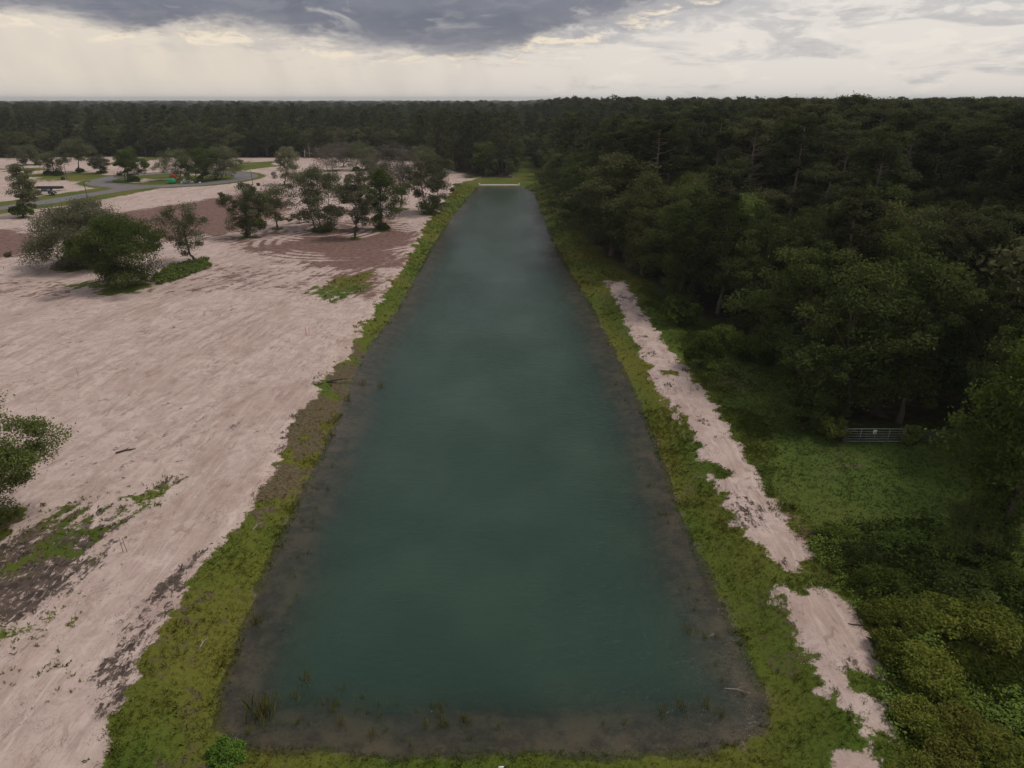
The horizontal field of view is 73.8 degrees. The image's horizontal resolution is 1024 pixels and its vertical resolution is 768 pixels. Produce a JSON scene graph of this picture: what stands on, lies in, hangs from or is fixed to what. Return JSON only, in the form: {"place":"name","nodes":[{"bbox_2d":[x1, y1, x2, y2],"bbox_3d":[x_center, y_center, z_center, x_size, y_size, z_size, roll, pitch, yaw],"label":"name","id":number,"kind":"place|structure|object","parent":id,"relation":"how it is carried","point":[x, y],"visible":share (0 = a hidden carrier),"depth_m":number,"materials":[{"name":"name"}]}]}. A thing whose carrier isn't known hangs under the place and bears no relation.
{"place":"outdoors","nodes":[
{"label":"outdoors","id":0,"kind":"place"},
{"bbox_2d":[0,186,151,209],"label":"entry road","id":1,"kind":"structure","parent":0,"point":[63,199],"depth_m":206.61,"materials":[{"name":"asphalt"}]},
{"bbox_2d":[84,171,257,187],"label":"ring road","id":2,"kind":"structure","parent":0,"point":[107,182],"depth_m":239.26,"materials":[{"name":"asphalt"}]},
{"bbox_2d":[248,186,725,709],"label":"pond water","id":3,"kind":"structure","parent":0,"point":[484,538],"depth_m":48.01,"materials":[{"name":"liquid"}]},
{"bbox_2d":[240,685,286,735],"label":"reed clump","id":4,"kind":"object","parent":3,"relation":"in","point":[264,707],"visible":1,"depth_m":33.65,"materials":[{"name":"green plant"}]},
{"bbox_2d":[0,101,1023,767],"bbox_3d":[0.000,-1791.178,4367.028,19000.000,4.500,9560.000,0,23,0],"label":"ground","id":5,"kind":"structure","parent":0,"point":[202,383],"depth_m":51.23,"materials":[{"name":"sand"}]},
{"bbox_2d":[2,163,41,216],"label":"oak tree","id":6,"kind":"object","parent":5,"relation":"on","point":[29,191],"visible":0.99,"depth_m":166.15,"materials":[{"name":"green plant"}]},
{"bbox_2d":[0,387,78,528],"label":"oak tree","id":7,"kind":"object","parent":5,"relation":"on","point":[20,459],"visible":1,"depth_m":45.24,"materials":[{"name":"green plant"}]},
{"bbox_2d":[48,137,97,171],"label":"oak tree","id":8,"kind":"object","parent":5,"relation":"on","point":[70,146],"visible":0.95,"depth_m":268.59,"materials":[{"name":"green plant"}]},
{"bbox_2d":[0,194,153,270],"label":"oak tree","id":9,"kind":"object","parent":5,"relation":"on","point":[64,221],"visible":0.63,"depth_m":114.42,"materials":[{"name":"green plant"}]},
{"bbox_2d":[51,210,174,293],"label":"oak tree","id":10,"kind":"object","parent":5,"relation":"on","point":[113,234],"visible":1,"depth_m":102.03,"materials":[{"name":"green plant"}]},
{"bbox_2d":[112,147,150,181],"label":"oak tree","id":11,"kind":"object","parent":5,"relation":"on","point":[126,159],"visible":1,"depth_m":238.53,"materials":[{"name":"green plant"}]},
{"bbox_2d":[149,148,202,179],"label":"oak tree","id":12,"kind":"object","parent":5,"relation":"on","point":[166,160],"visible":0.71,"depth_m":246.09,"materials":[{"name":"green plant"}]},
{"bbox_2d":[148,200,212,259],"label":"oak tree","id":13,"kind":"object","parent":5,"relation":"on","point":[188,219],"visible":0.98,"depth_m":118.65,"materials":[{"name":"green plant"}]},
{"bbox_2d":[150,256,211,282],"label":"creeper mat","id":14,"kind":"object","parent":5,"relation":"on","point":[179,270],"visible":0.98,"depth_m":115.38,"materials":[{"name":"green plant"}]},
{"bbox_2d":[0,316,363,762],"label":"sand weeds","id":15,"kind":"object","parent":5,"relation":"on","point":[98,536],"visible":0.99,"depth_m":45.99,"materials":[{"name":"green plant"}]},
{"bbox_2d":[175,146,223,182],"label":"oak tree","id":16,"kind":"object","parent":5,"relation":"on","point":[199,156],"visible":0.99,"depth_m":237.61,"materials":[{"name":"green plant"}]},
{"bbox_2d":[197,144,251,179],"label":"oak tree","id":17,"kind":"object","parent":5,"relation":"on","point":[225,153],"visible":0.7,"depth_m":245.95,"materials":[{"name":"green plant"}]},
{"bbox_2d":[203,732,248,767],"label":"shrub","id":18,"kind":"object","parent":5,"relation":"on","point":[227,752],"visible":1,"depth_m":30.93,"materials":[{"name":"green plant"}]},
{"bbox_2d":[215,182,276,237],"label":"oak tree","id":19,"kind":"object","parent":5,"relation":"on","point":[250,193],"visible":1,"depth_m":140.63,"materials":[{"name":"green plant"}]},
{"bbox_2d":[271,146,300,184],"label":"oak tree","id":20,"kind":"object","parent":5,"relation":"on","point":[282,160],"visible":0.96,"depth_m":228.85,"materials":[{"name":"green plant"}]},
{"bbox_2d":[258,162,367,233],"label":"oak tree","id":21,"kind":"object","parent":5,"relation":"on","point":[316,174],"visible":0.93,"depth_m":148.02,"materials":[{"name":"green plant"}]},
{"bbox_2d":[304,141,355,170],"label":"mossy tree","id":22,"kind":"object","parent":5,"relation":"on","point":[324,151],"visible":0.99,"depth_m":273.32,"materials":[{"name":"green plant"}]},
{"bbox_2d":[333,170,378,238],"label":"oak tree","id":23,"kind":"object","parent":5,"relation":"on","point":[354,191],"visible":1,"depth_m":139.54,"materials":[{"name":"green plant"}]},
{"bbox_2d":[342,140,380,168],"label":"oak tree","id":24,"kind":"object","parent":5,"relation":"on","point":[360,155],"visible":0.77,"depth_m":275.95,"materials":[{"name":"green plant"}]},
{"bbox_2d":[350,166,418,229],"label":"oak tree","id":25,"kind":"object","parent":5,"relation":"on","point":[378,177],"visible":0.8,"depth_m":148.95,"materials":[{"name":"green plant"}]},
{"bbox_2d":[365,139,424,208],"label":"mossy tree","id":26,"kind":"object","parent":5,"relation":"on","point":[397,168],"visible":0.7,"depth_m":175.45,"materials":[{"name":"green plant"}]},
{"bbox_2d":[402,152,459,213],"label":"oak tree","id":27,"kind":"object","parent":5,"relation":"on","point":[435,174],"visible":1,"depth_m":170.07,"materials":[{"name":"green plant"}]},
{"bbox_2d":[0,94,1023,402],"bbox_3d":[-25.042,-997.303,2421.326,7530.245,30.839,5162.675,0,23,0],"label":"woods","id":28,"kind":"object","parent":5,"relation":"on","point":[484,136],"visible":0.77,"depth_m":343.54,"materials":[{"name":"plant"}]},
{"bbox_2d":[309,182,743,409],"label":"bank grass","id":29,"kind":"structure","parent":5,"relation":"on","point":[540,192],"depth_m":115.17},
{"bbox_2d":[31,401,1022,767],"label":"bank grass","id":30,"kind":"structure","parent":5,"relation":"on","point":[679,503],"depth_m":38.84,"materials":[{"name":"plant"}]},
{"bbox_2d":[532,152,571,191],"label":"broadleaf tree","id":31,"kind":"object","parent":5,"relation":"on","point":[553,163],"visible":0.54,"depth_m":200.49,"materials":[{"name":"green plant"}]},
{"bbox_2d":[544,160,594,228],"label":"broadleaf tree","id":32,"kind":"object","parent":5,"relation":"on","point":[567,175],"visible":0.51,"depth_m":150.14,"materials":[{"name":"green plant"}]},
{"bbox_2d":[538,147,675,256],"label":"broadleaf tree","id":33,"kind":"object","parent":5,"relation":"on","point":[612,168],"visible":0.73,"depth_m":121.50,"materials":[{"name":"green plant"}]},
{"bbox_2d":[587,171,668,248],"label":"broadleaf tree","id":34,"kind":"object","parent":5,"relation":"on","point":[607,229],"visible":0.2,"depth_m":119.70,"materials":[{"name":"green plant"}]},
{"bbox_2d":[609,117,680,170],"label":"pine tree","id":35,"kind":"object","parent":5,"relation":"on","point":[633,147],"visible":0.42,"depth_m":124.91,"materials":[{"name":"green plant"}]},
{"bbox_2d":[614,168,679,277],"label":"broadleaf tree","id":36,"kind":"object","parent":5,"relation":"on","point":[634,225],"visible":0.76,"depth_m":108.23,"materials":[{"name":"green plant"}]},
{"bbox_2d":[626,119,691,247],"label":"pine tree","id":37,"kind":"object","parent":5,"relation":"on","point":[664,129],"visible":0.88,"depth_m":120.30,"materials":[{"name":"green plant"}]},
{"bbox_2d":[643,178,717,291],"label":"broadleaf tree","id":38,"kind":"object","parent":5,"relation":"on","point":[695,190],"visible":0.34,"depth_m":96.45,"materials":[{"name":"green plant"}]},
{"bbox_2d":[657,294,703,325],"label":"shrub","id":39,"kind":"object","parent":5,"relation":"on","point":[671,304],"visible":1,"depth_m":87.36,"materials":[{"name":"green plant"}]},
{"bbox_2d":[634,204,729,302],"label":"broadleaf tree","id":40,"kind":"object","parent":5,"relation":"on","point":[673,264],"visible":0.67,"depth_m":93.24,"materials":[{"name":"green plant"}]},
{"bbox_2d":[641,171,743,285],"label":"broadleaf tree","id":41,"kind":"object","parent":5,"relation":"on","point":[704,178],"visible":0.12,"depth_m":100.32,"materials":[{"name":"green plant"}]},
{"bbox_2d":[671,118,715,176],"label":"pine tree","id":42,"kind":"object","parent":5,"relation":"on","point":[693,129],"visible":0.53,"depth_m":133.79,"materials":[{"name":"green plant"}]},
{"bbox_2d":[681,329,727,365],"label":"shrub","id":43,"kind":"object","parent":5,"relation":"on","point":[703,342],"visible":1,"depth_m":73.30,"materials":[{"name":"green plant"}]},
{"bbox_2d":[697,118,736,167],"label":"pine tree","id":44,"kind":"object","parent":5,"relation":"on","point":[723,135],"visible":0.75,"depth_m":131.91,"materials":[{"name":"green plant"}]},
{"bbox_2d":[712,323,745,355],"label":"shrub","id":45,"kind":"object","parent":5,"relation":"on","point":[732,337],"visible":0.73,"depth_m":78.04,"materials":[{"name":"green plant"}]},
{"bbox_2d":[673,192,785,313],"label":"broadleaf tree","id":46,"kind":"object","parent":5,"relation":"on","point":[719,221],"visible":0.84,"depth_m":87.78,"materials":[{"name":"green plant"}]},
{"bbox_2d":[702,159,761,286],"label":"pine tree","id":47,"kind":"object","parent":5,"relation":"on","point":[733,172],"visible":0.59,"depth_m":100.32,"materials":[{"name":"green plant"}]},
{"bbox_2d":[702,187,770,304],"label":"broadleaf tree","id":48,"kind":"object","parent":5,"relation":"on","point":[753,205],"visible":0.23,"depth_m":91.36,"materials":[{"name":"green plant"}]},
{"bbox_2d":[724,113,783,188],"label":"pine tree","id":49,"kind":"object","parent":5,"relation":"on","point":[761,127],"visible":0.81,"depth_m":108.48,"materials":[{"name":"green plant"}]},
{"bbox_2d":[709,213,810,336],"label":"broadleaf tree","id":50,"kind":"object","parent":5,"relation":"on","point":[738,264],"visible":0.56,"depth_m":79.60,"materials":[{"name":"green plant"}]},
{"bbox_2d":[721,181,812,280],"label":"broadleaf tree","id":51,"kind":"object","parent":5,"relation":"on","point":[772,198],"visible":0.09,"depth_m":94.63,"materials":[{"name":"green plant"}]},
{"bbox_2d":[737,96,806,144],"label":"pine tree","id":52,"kind":"object","parent":5,"relation":"on","point":[769,110],"visible":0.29,"depth_m":124.99,"materials":[{"name":"green plant"}]},
{"bbox_2d":[741,206,827,325],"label":"broadleaf tree","id":53,"kind":"object","parent":5,"relation":"on","point":[791,225],"visible":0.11,"depth_m":83.23,"materials":[{"name":"green plant"}]},
{"bbox_2d":[762,114,825,207],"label":"pine tree","id":54,"kind":"object","parent":5,"relation":"on","point":[785,125],"visible":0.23,"depth_m":104.22,"materials":[{"name":"green plant"}]},
{"bbox_2d":[766,114,826,216],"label":"pine tree","id":55,"kind":"object","parent":5,"relation":"on","point":[796,136],"visible":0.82,"depth_m":96.76,"materials":[{"name":"green plant"}]},
{"bbox_2d":[716,239,879,381],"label":"broadleaf tree","id":56,"kind":"object","parent":5,"relation":"on","point":[806,274],"visible":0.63,"depth_m":65.60,"materials":[{"name":"green plant"}]},
{"bbox_2d":[774,99,845,128],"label":"pine tree","id":57,"kind":"object","parent":5,"relation":"on","point":[816,110],"visible":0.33,"depth_m":127.50,"materials":[{"name":"green plant"}]},
{"bbox_2d":[776,339,852,429],"bbox_3d":[25.871,0.253,59.261,5.867,8.606,5.299,0,23,0],"label":"broadleaf tree","id":58,"kind":"object","parent":5,"relation":"on","point":[806,388],"visible":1,"depth_m":58.19,"materials":[{"name":"green plant"}]},
{"bbox_2d":[785,159,870,213],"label":"pine tree","id":59,"kind":"object","parent":5,"relation":"on","point":[825,173],"visible":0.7,"depth_m":87.40,"materials":[{"name":"green plant"}]},
{"bbox_2d":[771,206,890,340],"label":"broadleaf tree","id":60,"kind":"object","parent":5,"relation":"on","point":[800,222],"visible":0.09,"depth_m":78.19,"materials":[{"name":"green plant"}]},
{"bbox_2d":[812,414,855,441],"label":"shrub","id":61,"kind":"object","parent":5,"relation":"on","point":[829,428],"visible":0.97,"depth_m":58.05,"materials":[{"name":"green plant"}]},
{"bbox_2d":[813,519,854,542],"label":"shrub","id":62,"kind":"object","parent":5,"relation":"on","point":[830,527],"visible":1,"depth_m":45.12,"materials":[{"name":"green plant"}]},
{"bbox_2d":[805,136,872,196],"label":"pine tree","id":63,"kind":"object","parent":5,"relation":"on","point":[833,150],"visible":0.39,"depth_m":96.96,"materials":[{"name":"green plant"}]},
{"bbox_2d":[793,184,896,373],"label":"pine tree","id":64,"kind":"object","parent":5,"relation":"on","point":[866,210],"visible":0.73,"depth_m":65.59,"materials":[{"name":"green plant"}]},
{"bbox_2d":[778,262,930,390],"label":"broadleaf tree","id":65,"kind":"object","parent":5,"relation":"on","point":[866,286],"visible":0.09,"depth_m":65.94,"materials":[{"name":"green plant"}]},
{"bbox_2d":[831,90,880,129],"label":"pine tree","id":66,"kind":"object","parent":5,"relation":"on","point":[850,100],"visible":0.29,"depth_m":145.32,"materials":[{"name":"green plant"}]},
{"bbox_2d":[774,257,938,420],"bbox_3d":[30.176,-4.023,61.425,15.758,15.161,10.444,17,28,35],"label":"broadleaf tree","id":67,"kind":"object","parent":5,"relation":"on","point":[853,300],"visible":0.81,"depth_m":59.07,"materials":[{"name":"green plant"}]},
{"bbox_2d":[837,537,883,567],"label":"shrub","id":68,"kind":"object","parent":5,"relation":"on","point":[859,551],"visible":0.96,"depth_m":42.61,"materials":[{"name":"green plant"}]},
{"bbox_2d":[811,179,913,239],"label":"broadleaf tree","id":69,"kind":"object","parent":5,"relation":"on","point":[881,191],"visible":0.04,"depth_m":84.82,"materials":[{"name":"green plant"}]},
{"bbox_2d":[797,197,932,361],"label":"broadleaf tree","id":70,"kind":"object","parent":5,"relation":"on","point":[893,207],"visible":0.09,"depth_m":69.84,"materials":[{"name":"green plant"}]},
{"bbox_2d":[855,598,898,627],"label":"shrub","id":71,"kind":"object","parent":5,"relation":"on","point":[867,610],"visible":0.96,"depth_m":37.83,"materials":[{"name":"green plant"}]},
{"bbox_2d":[848,556,914,603],"bbox_3d":[21.827,11.476,40.047,3.313,2.488,3.360,0,23,0],"label":"shrub","id":72,"kind":"object","parent":5,"relation":"on","point":[876,578],"visible":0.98,"depth_m":39.76,"materials":[{"name":"green plant"}]},
{"bbox_2d":[841,125,922,202],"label":"pine tree","id":73,"kind":"object","parent":5,"relation":"on","point":[889,157],"visible":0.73,"depth_m":86.14,"materials":[{"name":"green plant"}]},
{"bbox_2d":[858,97,907,136],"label":"pine tree","id":74,"kind":"object","parent":5,"relation":"on","point":[884,113],"visible":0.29,"depth_m":134.17,"materials":[{"name":"green plant"}]},
{"bbox_2d":[814,216,959,342],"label":"broadleaf tree","id":75,"kind":"object","parent":5,"relation":"on","point":[903,236],"visible":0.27,"depth_m":65.02,"materials":[{"name":"green plant"}]},
{"bbox_2d":[869,623,921,674],"bbox_3d":[19.953,13.715,35.602,2.865,1.704,2.941,-5,23,-12],"label":"shrub","id":76,"kind":"object","parent":5,"relation":"on","point":[887,639],"visible":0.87,"depth_m":35.23,"materials":[{"name":"green plant"}]},
{"bbox_2d":[874,593,939,639],"bbox_3d":[21.934,12.684,37.886,3.333,1.846,3.246,12,26,27],"label":"shrub","id":77,"kind":"object","parent":5,"relation":"on","point":[896,605],"visible":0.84,"depth_m":37.56,"materials":[{"name":"green plant"}]},
{"bbox_2d":[863,103,953,190],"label":"pine tree","id":78,"kind":"object","parent":5,"relation":"on","point":[908,120],"visible":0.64,"depth_m":98.31,"materials":[{"name":"green plant"}]},
{"bbox_2d":[807,513,1023,767],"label":"vine tangle","id":79,"kind":"object","parent":5,"relation":"on","point":[1019,705],"visible":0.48,"depth_m":41.01,"materials":[{"name":"green plant"}]},
{"bbox_2d":[880,741,952,767],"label":"shrub","id":80,"kind":"object","parent":5,"relation":"on","point":[914,759],"visible":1,"depth_m":29.20,"materials":[{"name":"green plant"}]},
{"bbox_2d":[885,692,951,740],"bbox_3d":[18.931,15.467,31.761,2.735,1.441,2.808,-8,24,-19],"label":"shrub","id":81,"kind":"object","parent":5,"relation":"on","point":[923,721],"visible":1,"depth_m":31.51,"materials":[{"name":"green plant"}]},
{"bbox_2d":[815,514,1023,767],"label":"tall weeds","id":82,"kind":"object","parent":5,"relation":"on","point":[1004,664],"visible":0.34,"depth_m":36.63,"materials":[{"name":"green plant"}]},
{"bbox_2d":[843,242,1000,423],"bbox_3d":[35.030,-3.806,58.825,10.963,16.361,10.089,-6,23,-14],"label":"broadleaf tree","id":83,"kind":"object","parent":5,"relation":"on","point":[937,282],"visible":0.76,"depth_m":57.06,"materials":[{"name":"green plant"}]},
{"bbox_2d":[892,633,973,704],"bbox_3d":[20.911,14.143,34.045,3.666,2.109,3.764,5,23,13],"label":"shrub","id":84,"kind":"object","parent":5,"relation":"on","point":[946,669],"visible":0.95,"depth_m":33.68,"materials":[{"name":"green plant"}]},
{"bbox_2d":[906,122,965,207],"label":"pine tree","id":85,"kind":"object","parent":5,"relation":"on","point":[947,145],"visible":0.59,"depth_m":97.96,"materials":[{"name":"green plant"}]},
{"bbox_2d":[909,588,987,642],"bbox_3d":[23.984,12.830,38.027,4.047,1.429,4.155,11,25,25],"label":"shrub","id":86,"kind":"object","parent":5,"relation":"on","point":[942,603],"visible":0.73,"depth_m":37.65,"materials":[{"name":"green plant"}]},
{"bbox_2d":[913,734,983,767],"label":"shrub","id":87,"kind":"object","parent":5,"relation":"on","point":[958,748],"visible":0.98,"depth_m":29.81,"materials":[{"name":"green plant"}]},
{"bbox_2d":[875,202,1022,327],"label":"broadleaf tree","id":88,"kind":"object","parent":5,"relation":"on","point":[945,217],"visible":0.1,"depth_m":72.40,"materials":[{"name":"green plant"}]},
{"bbox_2d":[884,275,1023,431],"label":"broadleaf tree","id":89,"kind":"object","parent":5,"relation":"on","point":[996,295],"visible":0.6,"depth_m":55.59,"materials":[{"name":"green plant"}]},
{"bbox_2d":[920,195,989,243],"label":"broadleaf tree","id":90,"kind":"object","parent":5,"relation":"on","point":[957,205],"visible":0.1,"depth_m":85.06,"materials":[{"name":"green plant"}]},
{"bbox_2d":[916,209,1006,379],"bbox_3d":[42.038,-7.897,66.245,7.853,17.875,6.230,20,30,40],"label":"pine tree","id":91,"kind":"object","parent":5,"relation":"on","point":[963,243],"visible":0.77,"depth_m":62.69,"materials":[{"name":"green plant"}]},
{"bbox_2d":[925,557,1000,606],"bbox_3d":[26.595,11.765,40.429,4.087,1.449,4.698,11,25,25],"label":"shrub","id":92,"kind":"object","parent":5,"relation":"on","point":[954,575],"visible":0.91,"depth_m":40.05,"materials":[{"name":"green plant"}]},
{"bbox_2d":[929,117,996,198],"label":"pine tree","id":93,"kind":"object","parent":5,"relation":"on","point":[961,127],"visible":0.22,"depth_m":106.41,"materials":[{"name":"green plant"}]},
{"bbox_2d":[925,693,1002,756],"bbox_3d":[20.777,15.507,31.206,2.944,1.656,3.023,-16,28,-34],"label":"shrub","id":94,"kind":"object","parent":5,"relation":"on","point":[967,716],"visible":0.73,"depth_m":31.12,"materials":[{"name":"green plant"}]},
{"bbox_2d":[924,117,1015,205],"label":"pine tree","id":95,"kind":"object","parent":5,"relation":"on","point":[972,166],"visible":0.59,"depth_m":87.05,"materials":[{"name":"green plant"}]},
{"bbox_2d":[924,335,1023,556],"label":"broadleaf tree","id":96,"kind":"object","parent":5,"relation":"on","point":[1009,417],"visible":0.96,"depth_m":41.51,"materials":[{"name":"green plant"}]},
{"bbox_2d":[932,475,1023,555],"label":"shrub","id":97,"kind":"object","parent":5,"relation":"on","point":[960,510],"visible":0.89,"depth_m":42.76,"materials":[{"name":"green plant"}]},
{"bbox_2d":[944,591,1023,659],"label":"shrub","id":98,"kind":"object","parent":5,"relation":"on","point":[983,613],"visible":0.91,"depth_m":36.77,"materials":[{"name":"green plant"}]},
{"bbox_2d":[949,204,1023,377],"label":"pine tree","id":99,"kind":"object","parent":5,"relation":"on","point":[1005,216],"visible":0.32,"depth_m":63.66,"materials":[{"name":"green plant"}]},
{"bbox_2d":[952,311,1023,459],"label":"broadleaf tree","id":100,"kind":"object","parent":5,"relation":"on","point":[980,372],"visible":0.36,"depth_m":51.64,"materials":[{"name":"green plant"}]},
{"bbox_2d":[962,128,1023,337],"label":"pine tree","id":101,"kind":"object","parent":5,"relation":"on","point":[1013,156],"visible":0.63,"depth_m":71.77,"materials":[{"name":"green plant"}]},
{"bbox_2d":[964,713,1023,767],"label":"shrub","id":102,"kind":"object","parent":5,"relation":"on","point":[1013,751],"visible":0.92,"depth_m":29.80,"materials":[{"name":"green plant"}]},
{"bbox_2d":[987,560,1023,613],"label":"shrub","id":103,"kind":"object","parent":5,"relation":"on","point":[1010,580],"visible":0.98,"depth_m":39.97,"materials":[{"name":"green plant"}]},
{"bbox_2d":[0,0,1023,100],"label":"sky","id":104,"kind":"structure","parent":0,"point":[51,50],"materials":[{"name":"grey"}]},
{"bbox_2d":[638,278,1023,735],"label":"pasture grass","id":105,"kind":"structure","parent":0,"point":[660,299],"depth_m":56.45,"materials":[{"name":"plant"}]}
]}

